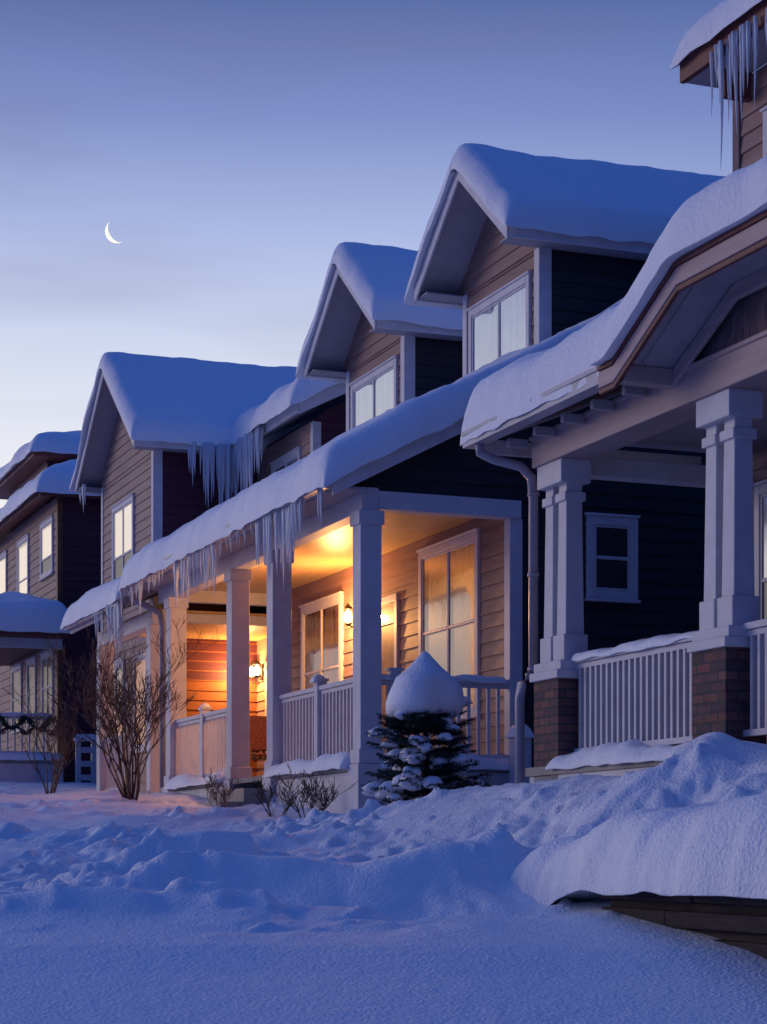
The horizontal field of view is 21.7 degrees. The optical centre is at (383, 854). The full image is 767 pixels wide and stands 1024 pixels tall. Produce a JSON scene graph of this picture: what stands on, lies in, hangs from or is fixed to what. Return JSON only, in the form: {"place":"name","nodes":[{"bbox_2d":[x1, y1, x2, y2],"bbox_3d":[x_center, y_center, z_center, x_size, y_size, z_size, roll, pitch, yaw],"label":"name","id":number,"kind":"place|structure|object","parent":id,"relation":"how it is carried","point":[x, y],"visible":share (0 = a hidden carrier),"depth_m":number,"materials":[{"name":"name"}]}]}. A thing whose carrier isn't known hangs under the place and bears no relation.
{"place":"outdoors","nodes":[
{"label":"outdoors","id":0,"kind":"place"},
{"bbox_2d":[0,728,55,735],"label":"garland bow","id":1,"kind":"object","parent":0,"point":[25,731],"visible":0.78,"depth_m":40.32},
{"bbox_2d":[0,712,63,760],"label":"porch snow","id":2,"kind":"structure","parent":0,"point":[20,756],"depth_m":40.35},
{"bbox_2d":[0,760,65,763],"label":"porch floor","id":3,"kind":"structure","parent":0,"point":[24,761],"depth_m":40.41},
{"bbox_2d":[0,451,100,665],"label":"roof deck trim","id":4,"kind":"structure","parent":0,"point":[20,473],"depth_m":43.23,"materials":[{"name":"wood"}]},
{"bbox_2d":[105,223,120,242],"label":"moon","id":5,"kind":"object","parent":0,"point":[109,237],"visible":1,"depth_m":1500.00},
{"bbox_2d":[99,609,266,640],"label":"porch ceiling","id":6,"kind":"structure","parent":0,"point":[215,632],"depth_m":32.96,"materials":[{"name":"wood"}]},
{"bbox_2d":[78,379,345,488],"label":"roof deck trim","id":7,"kind":"structure","parent":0,"point":[100,439],"depth_m":36.54,"materials":[{"name":"wood"}]},
{"bbox_2d":[75,372,345,492],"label":"rake trim","id":8,"kind":"structure","parent":7,"relation":"attached to","point":[325,395],"depth_m":32.67,"materials":[{"name":"wood"}]},
{"bbox_2d":[250,716,266,766],"bbox_3d":[-1.810,-1.530,29.522,0.560,1.070,0.535,0,0,-21],"label":"porch chair","id":9,"kind":"object","parent":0,"point":[258,733],"visible":0.43,"depth_m":29.68,"materials":[{"name":"brown wood"}]},
{"bbox_2d":[163,674,508,789],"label":"porch snow","id":10,"kind":"structure","parent":0,"point":[339,760],"depth_m":22.77,"materials":[{"name":"snow"}]},
{"bbox_2d":[0,732,766,1023],"bbox_3d":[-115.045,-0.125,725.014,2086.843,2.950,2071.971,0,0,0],"label":"snow ground","id":11,"kind":"structure","parent":0,"point":[170,907],"depth_m":10.46,"materials":[{"name":"snow"}]},
{"bbox_2d":[0,763,62,781],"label":"skirt trim","id":12,"kind":"structure","parent":11,"relation":"on","point":[23,772],"depth_m":40.41,"materials":[{"name":"wood"}]},
{"bbox_2d":[2,674,96,793],"bbox_3d":[-5.545,-2.027,33.426,1.634,2.158,1.628,0,0,0],"label":"bare shrub","id":13,"kind":"object","parent":11,"relation":"on","point":[57,774],"visible":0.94,"depth_m":33.40,"materials":[{"name":"brown plant"}]},
{"bbox_2d":[48,461,100,782],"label":"side siding","id":14,"kind":"object","parent":11,"relation":"on","point":[81,553],"visible":0.17,"depth_m":41.59,"materials":[{"name":"wood"}]},
{"bbox_2d":[73,734,96,782],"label":"gate post","id":15,"kind":"object","parent":11,"relation":"on","point":[92,764],"visible":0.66,"depth_m":40.36,"materials":[{"name":"white"}]},
{"bbox_2d":[105,734,126,790],"bbox_3d":[-4.380,-1.505,32.829,0.090,0.890,1.430,0,0,-21],"label":"railing","id":16,"kind":"object","parent":11,"relation":"on","point":[111,784],"visible":0.39,"depth_m":32.92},
{"bbox_2d":[31,608,220,799],"bbox_3d":[-3.455,-1.966,26.204,2.787,2.600,1.723,0,0,39],"label":"bare shrub","id":17,"kind":"object","parent":11,"relation":"on","point":[128,792],"visible":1,"depth_m":26.26,"materials":[{"name":"brown plant"}]},
{"bbox_2d":[99,411,313,790],"bbox_3d":[-3.260,-4.585,34.844,1.854,7.970,7.176,0,0,-21],"label":"front siding","id":18,"kind":"object","parent":11,"relation":"on","point":[126,470],"visible":0.27,"depth_m":35.06,"materials":[{"name":"wood"}]},
{"bbox_2d":[110,446,301,753],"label":"window frames","id":19,"kind":"structure","parent":18,"relation":"attached to","point":[277,463],"depth_m":35.18,"materials":[{"name":"wood"}]},
{"bbox_2d":[114,668,121,707],"bbox_3d":[-4.861,-3.021,36.434,0.028,0.702,1.044,0,0,-21],"label":"window glass","id":20,"kind":"object","parent":19,"relation":"in","point":[120,673],"visible":0.14,"depth_m":36.19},
{"bbox_2d":[115,503,131,557],"bbox_3d":[-4.662,-5.817,35.922,0.028,0.810,1.344,0,0,-21],"label":"window glass","id":21,"kind":"object","parent":19,"relation":"in","point":[127,529],"visible":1,"depth_m":35.84,"materials":[{"name":"glass"}]},
{"bbox_2d":[115,551,131,578],"bbox_3d":[-3.153,-5.384,34.512,0.607,0.812,5.350,0,0,-47],"label":"window glass","id":22,"kind":"object","parent":19,"relation":"in","point":[118,567],"visible":0.25,"depth_m":36.13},
{"bbox_2d":[114,660,144,744],"bbox_3d":[-4.562,-2.650,35.665,0.028,1.444,2.694,0,0,-21],"label":"window glass","id":23,"kind":"object","parent":19,"relation":"in","point":[141,666],"visible":0.14,"depth_m":34.76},
{"bbox_2d":[274,458,296,471],"bbox_3d":[-1.599,-6.151,33.087,0.028,0.642,1.244,0,0,-21],"label":"window glass","id":24,"kind":"object","parent":19,"relation":"in","point":[288,464],"visible":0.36,"depth_m":32.97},
{"bbox_2d":[250,659,262,679],"bbox_3d":[-2.185,-3.169,34.254,0.215,0.342,0.443,0,0,-21],"label":"porch lantern","id":25,"kind":"object","parent":18,"relation":"attached to","point":[256,670],"visible":0.92,"depth_m":34.23,"materials":[{"name":"glass"}]},
{"bbox_2d":[265,670,266,761],"bbox_3d":[-1.795,-2.075,33.547,0.060,2.150,1.100,0,0,-21],"label":"door trim","id":26,"kind":"structure","parent":18,"relation":"attached to","point":[265,698],"depth_m":33.99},
{"bbox_2d":[186,641,256,776],"bbox_3d":[-3.018,-2.350,34.294,1.800,2.700,0.024,0,0,-21],"label":"porch side siding","id":27,"kind":"object","parent":11,"relation":"on","point":[212,693],"visible":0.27,"depth_m":34.31,"materials":[{"name":"wood"}]},
{"bbox_2d":[97,610,266,645],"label":"beam trim","id":28,"kind":"structure","parent":27,"relation":"attached to","point":[135,627],"depth_m":30.90,"materials":[{"name":"wood"}]},
{"bbox_2d":[205,767,240,807],"bbox_3d":[-1.967,-0.798,24.511,0.459,0.558,0.616,0,0,0],"label":"bare shrub","id":29,"kind":"object","parent":11,"relation":"on","point":[224,794],"visible":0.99,"depth_m":24.48,"materials":[{"name":"brown plant"}]},
{"bbox_2d":[163,402,345,681],"bbox_3d":[0.471,-4.750,34.038,8.080,8.500,3.024,0,0,-21],"label":"side siding","id":30,"kind":"object","parent":11,"relation":"on","point":[184,498],"visible":0.08,"depth_m":34.17,"materials":[{"name":"wood"}]},
{"bbox_2d":[162,509,386,810],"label":"porch posts","id":31,"kind":"object","parent":11,"relation":"on","point":[365,524],"visible":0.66,"depth_m":24.77,"materials":[{"name":"wood"}]},
{"bbox_2d":[158,487,521,754],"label":"beam trim","id":32,"kind":"structure","parent":31,"relation":"attached to","point":[337,517],"depth_m":22.59,"materials":[{"name":"wood"}]},
{"bbox_2d":[203,512,475,593],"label":"porch ceiling","id":33,"kind":"structure","parent":32,"relation":"attached to","point":[331,553],"depth_m":25.80,"materials":[{"name":"brown wood"}]},
{"bbox_2d":[252,764,306,816],"bbox_3d":[-1.201,-0.710,22.592,0.597,0.663,0.542,0,0,35],"label":"bare shrub","id":34,"kind":"object","parent":11,"relation":"on","point":[269,796],"visible":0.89,"depth_m":22.57,"materials":[{"name":"brown plant"}]},
{"bbox_2d":[267,416,317,447],"bbox_3d":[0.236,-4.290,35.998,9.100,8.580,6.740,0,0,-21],"label":"fascia board","id":35,"kind":"object","parent":11,"relation":"on","point":[300,426],"visible":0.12,"depth_m":32.91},
{"bbox_2d":[60,352,339,629],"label":"roof snow","id":36,"kind":"structure","parent":35,"relation":"on","point":[178,400],"depth_m":34.46,"materials":[{"name":"snow"}]},
{"bbox_2d":[64,597,124,630],"bbox_3d":[-4.642,-3.840,31.880,0.105,0.120,3.850,0,0,-21],"label":"gutter","id":37,"kind":"object","parent":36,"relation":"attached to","point":[83,620],"visible":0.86,"depth_m":32.11,"materials":[{"name":"metal"}]},
{"bbox_2d":[70,590,157,633],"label":"porch roof trim","id":38,"kind":"structure","parent":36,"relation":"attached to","point":[145,597],"depth_m":31.42,"materials":[{"name":"paint"}]},
{"bbox_2d":[78,446,260,491],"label":"soffit","id":39,"kind":"structure","parent":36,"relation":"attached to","point":[93,489],"depth_m":33.95,"materials":[{"name":"paint"}]},
{"bbox_2d":[79,426,263,660],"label":"icicles","id":40,"kind":"object","parent":36,"relation":"hanging from","point":[232,460],"visible":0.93,"depth_m":33.78,"materials":[{"name":"white"}]},
{"bbox_2d":[101,421,320,630],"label":"corner trim","id":41,"kind":"structure","parent":35,"relation":"attached to","point":[157,488],"depth_m":33.96,"materials":[{"name":"wood"}]},
{"bbox_2d":[269,770,358,817],"bbox_3d":[-0.725,-0.600,20.898,0.648,0.601,0.706,0,0,43],"label":"bare shrub","id":42,"kind":"object","parent":11,"relation":"on","point":[308,793],"visible":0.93,"depth_m":20.84,"materials":[{"name":"brown plant"}]},
{"bbox_2d":[159,768,508,806],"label":"porch floor","id":43,"kind":"structure","parent":11,"relation":"on","point":[239,797],"depth_m":24.88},
{"bbox_2d":[175,667,508,776],"bbox_3d":[-0.823,-1.532,25.899,1.780,1.065,7.895,0,0,-21],"label":"railing","id":44,"kind":"object","parent":43,"relation":"on","point":[317,719],"visible":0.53,"depth_m":23.75,"materials":[{"name":"wood"}]},
{"bbox_2d":[174,771,508,813],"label":"skirt trim","id":45,"kind":"structure","parent":11,"relation":"on","point":[338,804],"depth_m":22.82,"materials":[{"name":"wood"}]},
{"bbox_2d":[292,216,535,754],"bbox_3d":[0.266,-4.378,26.624,0.624,7.756,8.100,0,0,-21],"label":"front siding","id":46,"kind":"object","parent":11,"relation":"on","point":[494,264],"visible":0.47,"depth_m":25.11,"materials":[{"name":"wood"}]},
{"bbox_2d":[343,603,352,627],"bbox_3d":[-0.445,-3.269,27.282,0.235,0.342,0.143,0,0,-21],"label":"porch lantern","id":47,"kind":"object","parent":46,"relation":"attached to","point":[347,616],"visible":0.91,"depth_m":27.23,"materials":[{"name":"glass"}]},
{"bbox_2d":[382,593,399,667],"bbox_3d":[-0.004,-2.200,26.434,0.065,2.400,1.100,0,0,-21],"label":"door trim","id":48,"kind":"structure","parent":46,"relation":"attached to","point":[391,598],"depth_m":25.95,"materials":[{"name":"wood"}]},
{"bbox_2d":[382,623,393,751],"bbox_3d":[0.008,-2.010,26.438,0.041,2.020,0.900,0,0,-21],"label":"front door","id":49,"kind":"structure","parent":48,"relation":"attached to","point":[387,646],"depth_m":26.30,"materials":[{"name":"brown wood"}]},
{"bbox_2d":[382,602,393,621],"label":"door transom glass","id":50,"kind":"object","parent":48,"relation":"in","point":[387,611],"visible":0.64,"depth_m":26.26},
{"bbox_2d":[346,247,551,430],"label":"corner trim","id":51,"kind":"structure","parent":46,"relation":"attached to","point":[542,294],"depth_m":23.50,"materials":[{"name":"wood"}]},
{"bbox_2d":[299,270,640,721],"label":"window frames","id":52,"kind":"structure","parent":46,"relation":"attached to","point":[594,592],"depth_m":24.07,"materials":[{"name":"wood"}]},
{"bbox_2d":[305,543,473,704],"bbox_3d":[-0.025,-2.735,26.538,0.032,1.914,6.194,0,0,-21],"label":"window glass","id":53,"kind":"object","parent":52,"relation":"in","point":[461,584],"visible":0.73,"depth_m":24.62,"materials":[{"name":"glass"}]},
{"bbox_2d":[355,287,525,426],"bbox_3d":[0.652,-6.337,26.452,0.028,0.830,5.844,0,0,-21],"label":"window glass","id":54,"kind":"object","parent":52,"relation":"in","point":[513,322],"visible":0.64,"depth_m":24.77,"materials":[{"name":"glass"}]},
{"bbox_2d":[597,527,627,588],"bbox_3d":[0.899,-4.480,25.991,0.722,2.804,6.851,0,0,-28],"label":"window glass","id":55,"kind":"object","parent":52,"relation":"in","point":[612,542],"visible":0.33,"depth_m":23.07,"materials":[{"name":"glass"}]},
{"bbox_2d":[360,651,491,805],"bbox_3d":[0.441,-1.129,20.422,1.318,1.898,1.388,0,0,-13],"label":"spruce tree","id":56,"kind":"object","parent":11,"relation":"on","point":[425,696],"visible":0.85,"depth_m":20.13,"materials":[{"name":"green plant"}]},
{"bbox_2d":[456,774,501,786],"bbox_3d":[0.979,-0.594,20.242,0.485,0.453,0.443,0,0,0],"label":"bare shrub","id":57,"kind":"object","parent":11,"relation":"on","point":[487,784],"visible":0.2,"depth_m":20.21,"materials":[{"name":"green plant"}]},
{"bbox_2d":[505,724,533,782],"bbox_3d":[1.523,-0.885,22.309,0.263,1.170,0.241,0,0,-21],"label":"post","id":58,"kind":"object","parent":11,"relation":"on","point":[510,735],"visible":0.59,"depth_m":22.24,"materials":[{"name":"white"}]},
{"bbox_2d":[354,483,704,515],"bbox_3d":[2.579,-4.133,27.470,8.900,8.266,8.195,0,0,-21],"label":"board","id":59,"kind":"object","parent":11,"relation":"on","point":[357,485],"visible":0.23,"depth_m":23.38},
{"bbox_2d":[138,181,486,587],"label":"roof deck trim","id":60,"kind":"structure","parent":59,"relation":"on","point":[458,240],"depth_m":25.44,"materials":[{"name":"wood"}]},
{"bbox_2d":[120,490,322,619],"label":"icicles","id":61,"kind":"object","parent":60,"relation":"hanging from","point":[280,522],"visible":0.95,"depth_m":23.65,"materials":[{"name":"white"}]},
{"bbox_2d":[123,484,331,589],"bbox_3d":[-2.220,-4.018,25.660,0.152,0.135,8.900,0,0,-21],"label":"gutter","id":62,"kind":"object","parent":60,"relation":"attached to","point":[309,495],"visible":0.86,"depth_m":24.49,"materials":[{"name":"metal"}]},
{"bbox_2d":[127,589,165,792],"bbox_3d":[-3.532,-2.382,29.817,0.593,3.165,0.100,0,0,-21],"label":"downspout","id":63,"kind":"object","parent":62,"relation":"attached to","point":[154,610],"visible":0.66,"depth_m":29.86,"materials":[{"name":"metal"}]},
{"bbox_2d":[138,237,648,590],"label":"soffit","id":64,"kind":"structure","parent":60,"relation":"attached to","point":[329,500],"depth_m":24.40,"materials":[{"name":"paint"}]},
{"bbox_2d":[304,170,654,494],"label":"rake trim","id":65,"kind":"structure","parent":60,"relation":"attached to","point":[398,456],"depth_m":23.43,"materials":[{"name":"wood"}]},
{"bbox_2d":[360,250,705,767],"bbox_3d":[3.096,-4.100,25.859,9.100,7.800,4.874,0,0,-21],"label":"side siding","id":66,"kind":"object","parent":11,"relation":"on","point":[671,550],"visible":0.3,"depth_m":23.26,"materials":[{"name":"wood"}]},
{"bbox_2d":[525,761,662,776],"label":"porch floor","id":67,"kind":"structure","parent":11,"relation":"on","point":[535,771],"depth_m":17.29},
{"bbox_2d":[530,766,654,782],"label":"skirt trim","id":68,"kind":"structure","parent":67,"relation":"attached to","point":[618,772],"depth_m":17.15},
{"bbox_2d":[509,792,766,905],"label":"snow pillow","id":69,"kind":"object","parent":11,"relation":"on","point":[712,849],"visible":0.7,"depth_m":10.11,"materials":[{"name":"white"}]},
{"bbox_2d":[534,647,766,780],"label":"brick piers","id":70,"kind":"structure","parent":11,"relation":"on","point":[721,689],"depth_m":15.51,"materials":[{"name":"brick"}]},
{"bbox_2d":[545,631,695,769],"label":"rail snow","id":71,"kind":"structure","parent":70,"relation":"on","point":[630,751],"depth_m":16.78,"materials":[{"name":"snow"}]},
{"bbox_2d":[529,388,764,682],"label":"porch posts","id":72,"kind":"object","parent":70,"relation":"on","point":[729,604],"visible":0.91,"depth_m":15.52,"materials":[{"name":"wood"}]},
{"bbox_2d":[529,330,766,468],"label":"beam board trim","id":73,"kind":"structure","parent":72,"relation":"on","point":[627,420],"depth_m":16.30,"materials":[{"name":"wood"}]},
{"bbox_2d":[506,385,645,448],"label":"rafter tails trim","id":74,"kind":"structure","parent":73,"relation":"attached to","point":[595,404],"depth_m":17.28,"materials":[{"name":"paint"}]},
{"bbox_2d":[591,457,705,487],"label":"beam trim","id":75,"kind":"structure","parent":73,"relation":"attached to","point":[645,472],"depth_m":18.67,"materials":[{"name":"wood"}]},
{"bbox_2d":[632,285,693,368],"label":"gable deck","id":76,"kind":"structure","parent":73,"relation":"on","point":[671,361],"depth_m":15.61,"materials":[{"name":"wood"}]},
{"bbox_2d":[619,365,675,388],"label":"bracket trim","id":77,"kind":"structure","parent":76,"relation":"attached to","point":[648,376],"depth_m":15.79,"materials":[{"name":"wood"}]},
{"bbox_2d":[627,390,766,452],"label":"porch ceiling","id":78,"kind":"structure","parent":73,"relation":"on","point":[688,436],"depth_m":18.48,"materials":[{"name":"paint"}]},
{"bbox_2d":[573,619,766,751],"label":"railing","id":79,"kind":"object","parent":70,"relation":"attached to","point":[625,696],"visible":0.75,"depth_m":16.65,"materials":[{"name":"wood"}]},
{"bbox_2d":[601,891,766,959],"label":"timbers","id":80,"kind":"object","parent":11,"relation":"on","point":[738,922],"visible":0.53,"depth_m":9.89,"materials":[{"name":"wood"}]},
{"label":"porch","id":81,"kind":"object","parent":11,"relation":"on","visible":0},
{"bbox_2d":[0,714,50,752],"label":"railing","id":82,"kind":"object","parent":81,"relation":"on","point":[7,718],"visible":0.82,"depth_m":40.47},
{"bbox_2d":[0,714,60,735],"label":"garland","id":83,"kind":"object","parent":81,"relation":"attached to","point":[25,719],"visible":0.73,"depth_m":40.40,"materials":[{"name":"green plant"}]},
{"bbox_2d":[0,637,61,649],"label":"beam trim","id":84,"kind":"structure","parent":81,"relation":"attached to","point":[18,642],"depth_m":40.52,"materials":[{"name":"wood"}]},
{"bbox_2d":[0,0,766,507],"label":"sky","id":85,"kind":"structure","parent":0,"point":[229,148],"materials":[{"name":"blue"}]},
{"bbox_2d":[119,143,725,590],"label":"roof snow","id":86,"kind":"structure","parent":0,"point":[589,197],"depth_m":23.73,"materials":[{"name":"snow"}]},
{"bbox_2d":[508,246,766,434],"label":"roof deck trim","id":87,"kind":"structure","parent":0,"point":[698,305],"depth_m":15.27,"materials":[{"name":"wood"}]},
{"bbox_2d":[461,366,598,449],"bbox_3d":[1.335,-3.873,17.321,0.152,0.145,2.980,0,0,-21],"label":"gutter","id":88,"kind":"object","parent":87,"relation":"attached to","point":[546,409],"visible":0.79,"depth_m":17.14,"materials":[{"name":"metal"}]},
{"bbox_2d":[475,443,538,783],"bbox_3d":[1.147,-2.062,18.511,0.604,3.524,0.130,0,0,-7],"label":"downspout","id":89,"kind":"object","parent":88,"relation":"attached to","point":[525,471],"visible":0.94,"depth_m":18.51,"materials":[{"name":"metal"}]},
{"bbox_2d":[597,209,766,394],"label":"gable fascia trim","id":90,"kind":"structure","parent":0,"point":[724,250],"depth_m":14.74,"materials":[{"name":"wood"}]},
{"bbox_2d":[672,267,766,385],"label":"gable inner trim","id":91,"kind":"structure","parent":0,"point":[747,286],"depth_m":15.20,"materials":[{"name":"wood"}]},
{"bbox_2d":[694,286,766,361],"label":"gable shingles","id":92,"kind":"object","parent":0,"point":[745,318],"visible":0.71,"depth_m":15.08,"materials":[{"name":"wood"}]},
{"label":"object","id":93,"kind":"object","parent":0,"visible":0},
{"bbox_2d":[0,461,55,752],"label":"front siding","id":94,"kind":"object","parent":93,"relation":"attached to","point":[46,588],"visible":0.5,"depth_m":44.10,"materials":[{"name":"wood"}]},
{"bbox_2d":[0,514,53,734],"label":"window frames","id":95,"kind":"structure","parent":94,"relation":"attached to","point":[46,522],"depth_m":43.52,"materials":[{"name":"wood"}]},
{"bbox_2d":[0,524,50,592],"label":"window glass","id":96,"kind":"object","parent":95,"relation":"in","point":[46,541],"visible":0.78,"depth_m":44.71,"materials":[{"name":"glass"}]},
{"bbox_2d":[13,557,50,724],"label":"window glass","id":97,"kind":"object","parent":95,"relation":"in","point":[46,564],"visible":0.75,"depth_m":43.77,"materials":[{"name":"glass"}]},
{"bbox_2d":[0,430,99,633],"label":"roof snow","id":98,"kind":"structure","parent":93,"relation":"on","point":[21,612],"depth_m":40.96,"materials":[{"name":"snow"}]},
{"bbox_2d":[56,496,62,752],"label":"corner trim","id":99,"kind":"structure","parent":93,"relation":"attached to","point":[59,551],"depth_m":41.43,"materials":[{"name":"white wood"}]},
{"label":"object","id":100,"kind":"object","parent":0,"visible":0},
{"bbox_2d":[460,0,766,445],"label":"roof snow","id":101,"kind":"structure","parent":100,"relation":"on","point":[712,211],"depth_m":16.23,"materials":[{"name":"snow"}]},
{"bbox_2d":[484,440,701,464],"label":"end trim","id":102,"kind":"structure","parent":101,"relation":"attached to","point":[498,447],"depth_m":19.27,"materials":[{"name":"wood"}]},
{"bbox_2d":[680,0,766,102],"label":"trim","id":103,"kind":"structure","parent":100,"relation":"attached to","point":[695,62],"depth_m":18.70,"materials":[{"name":"wood"}]},
{"bbox_2d":[687,27,766,87],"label":"soffit","id":104,"kind":"structure","parent":103,"relation":"attached to","point":[703,78],"depth_m":18.59,"materials":[{"name":"paint"}]},
{"bbox_2d":[709,8,766,158],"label":"icicles","id":105,"kind":"object","parent":103,"relation":"hanging from","point":[744,32],"visible":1,"depth_m":18.09,"materials":[{"name":"white"}]},
{"bbox_2d":[740,64,766,516],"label":"front siding","id":106,"kind":"object","parent":100,"relation":"attached to","point":[751,135],"visible":0.08,"depth_m":18.72,"materials":[{"name":"wood"}]},
{"bbox_2d":[732,100,741,171],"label":"corner trim","id":107,"kind":"structure","parent":106,"relation":"attached to","point":[736,150],"depth_m":19.00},
{"bbox_2d":[753,105,766,619],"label":"window frames","id":108,"kind":"structure","parent":106,"relation":"attached to","point":[760,490],"depth_m":18.60,"materials":[{"name":"wood"}]},
{"bbox_2d":[763,497,766,577],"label":"window glass","id":109,"kind":"object","parent":108,"relation":"in","point":[764,537],"visible":1,"depth_m":18.56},
{"bbox_2d":[763,582,766,618],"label":"window glass","id":110,"kind":"object","parent":108,"relation":"in","point":[764,600],"visible":0.4,"depth_m":18.55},
{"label":"porch floor","id":111,"kind":"structure","parent":0,"visible":0},
{"bbox_2d":[97,624,159,793],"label":"porch posts","id":112,"kind":"object","parent":111,"relation":"on","point":[153,759],"visible":0.3,"depth_m":30.38,"materials":[{"name":"wood"}]}
]}

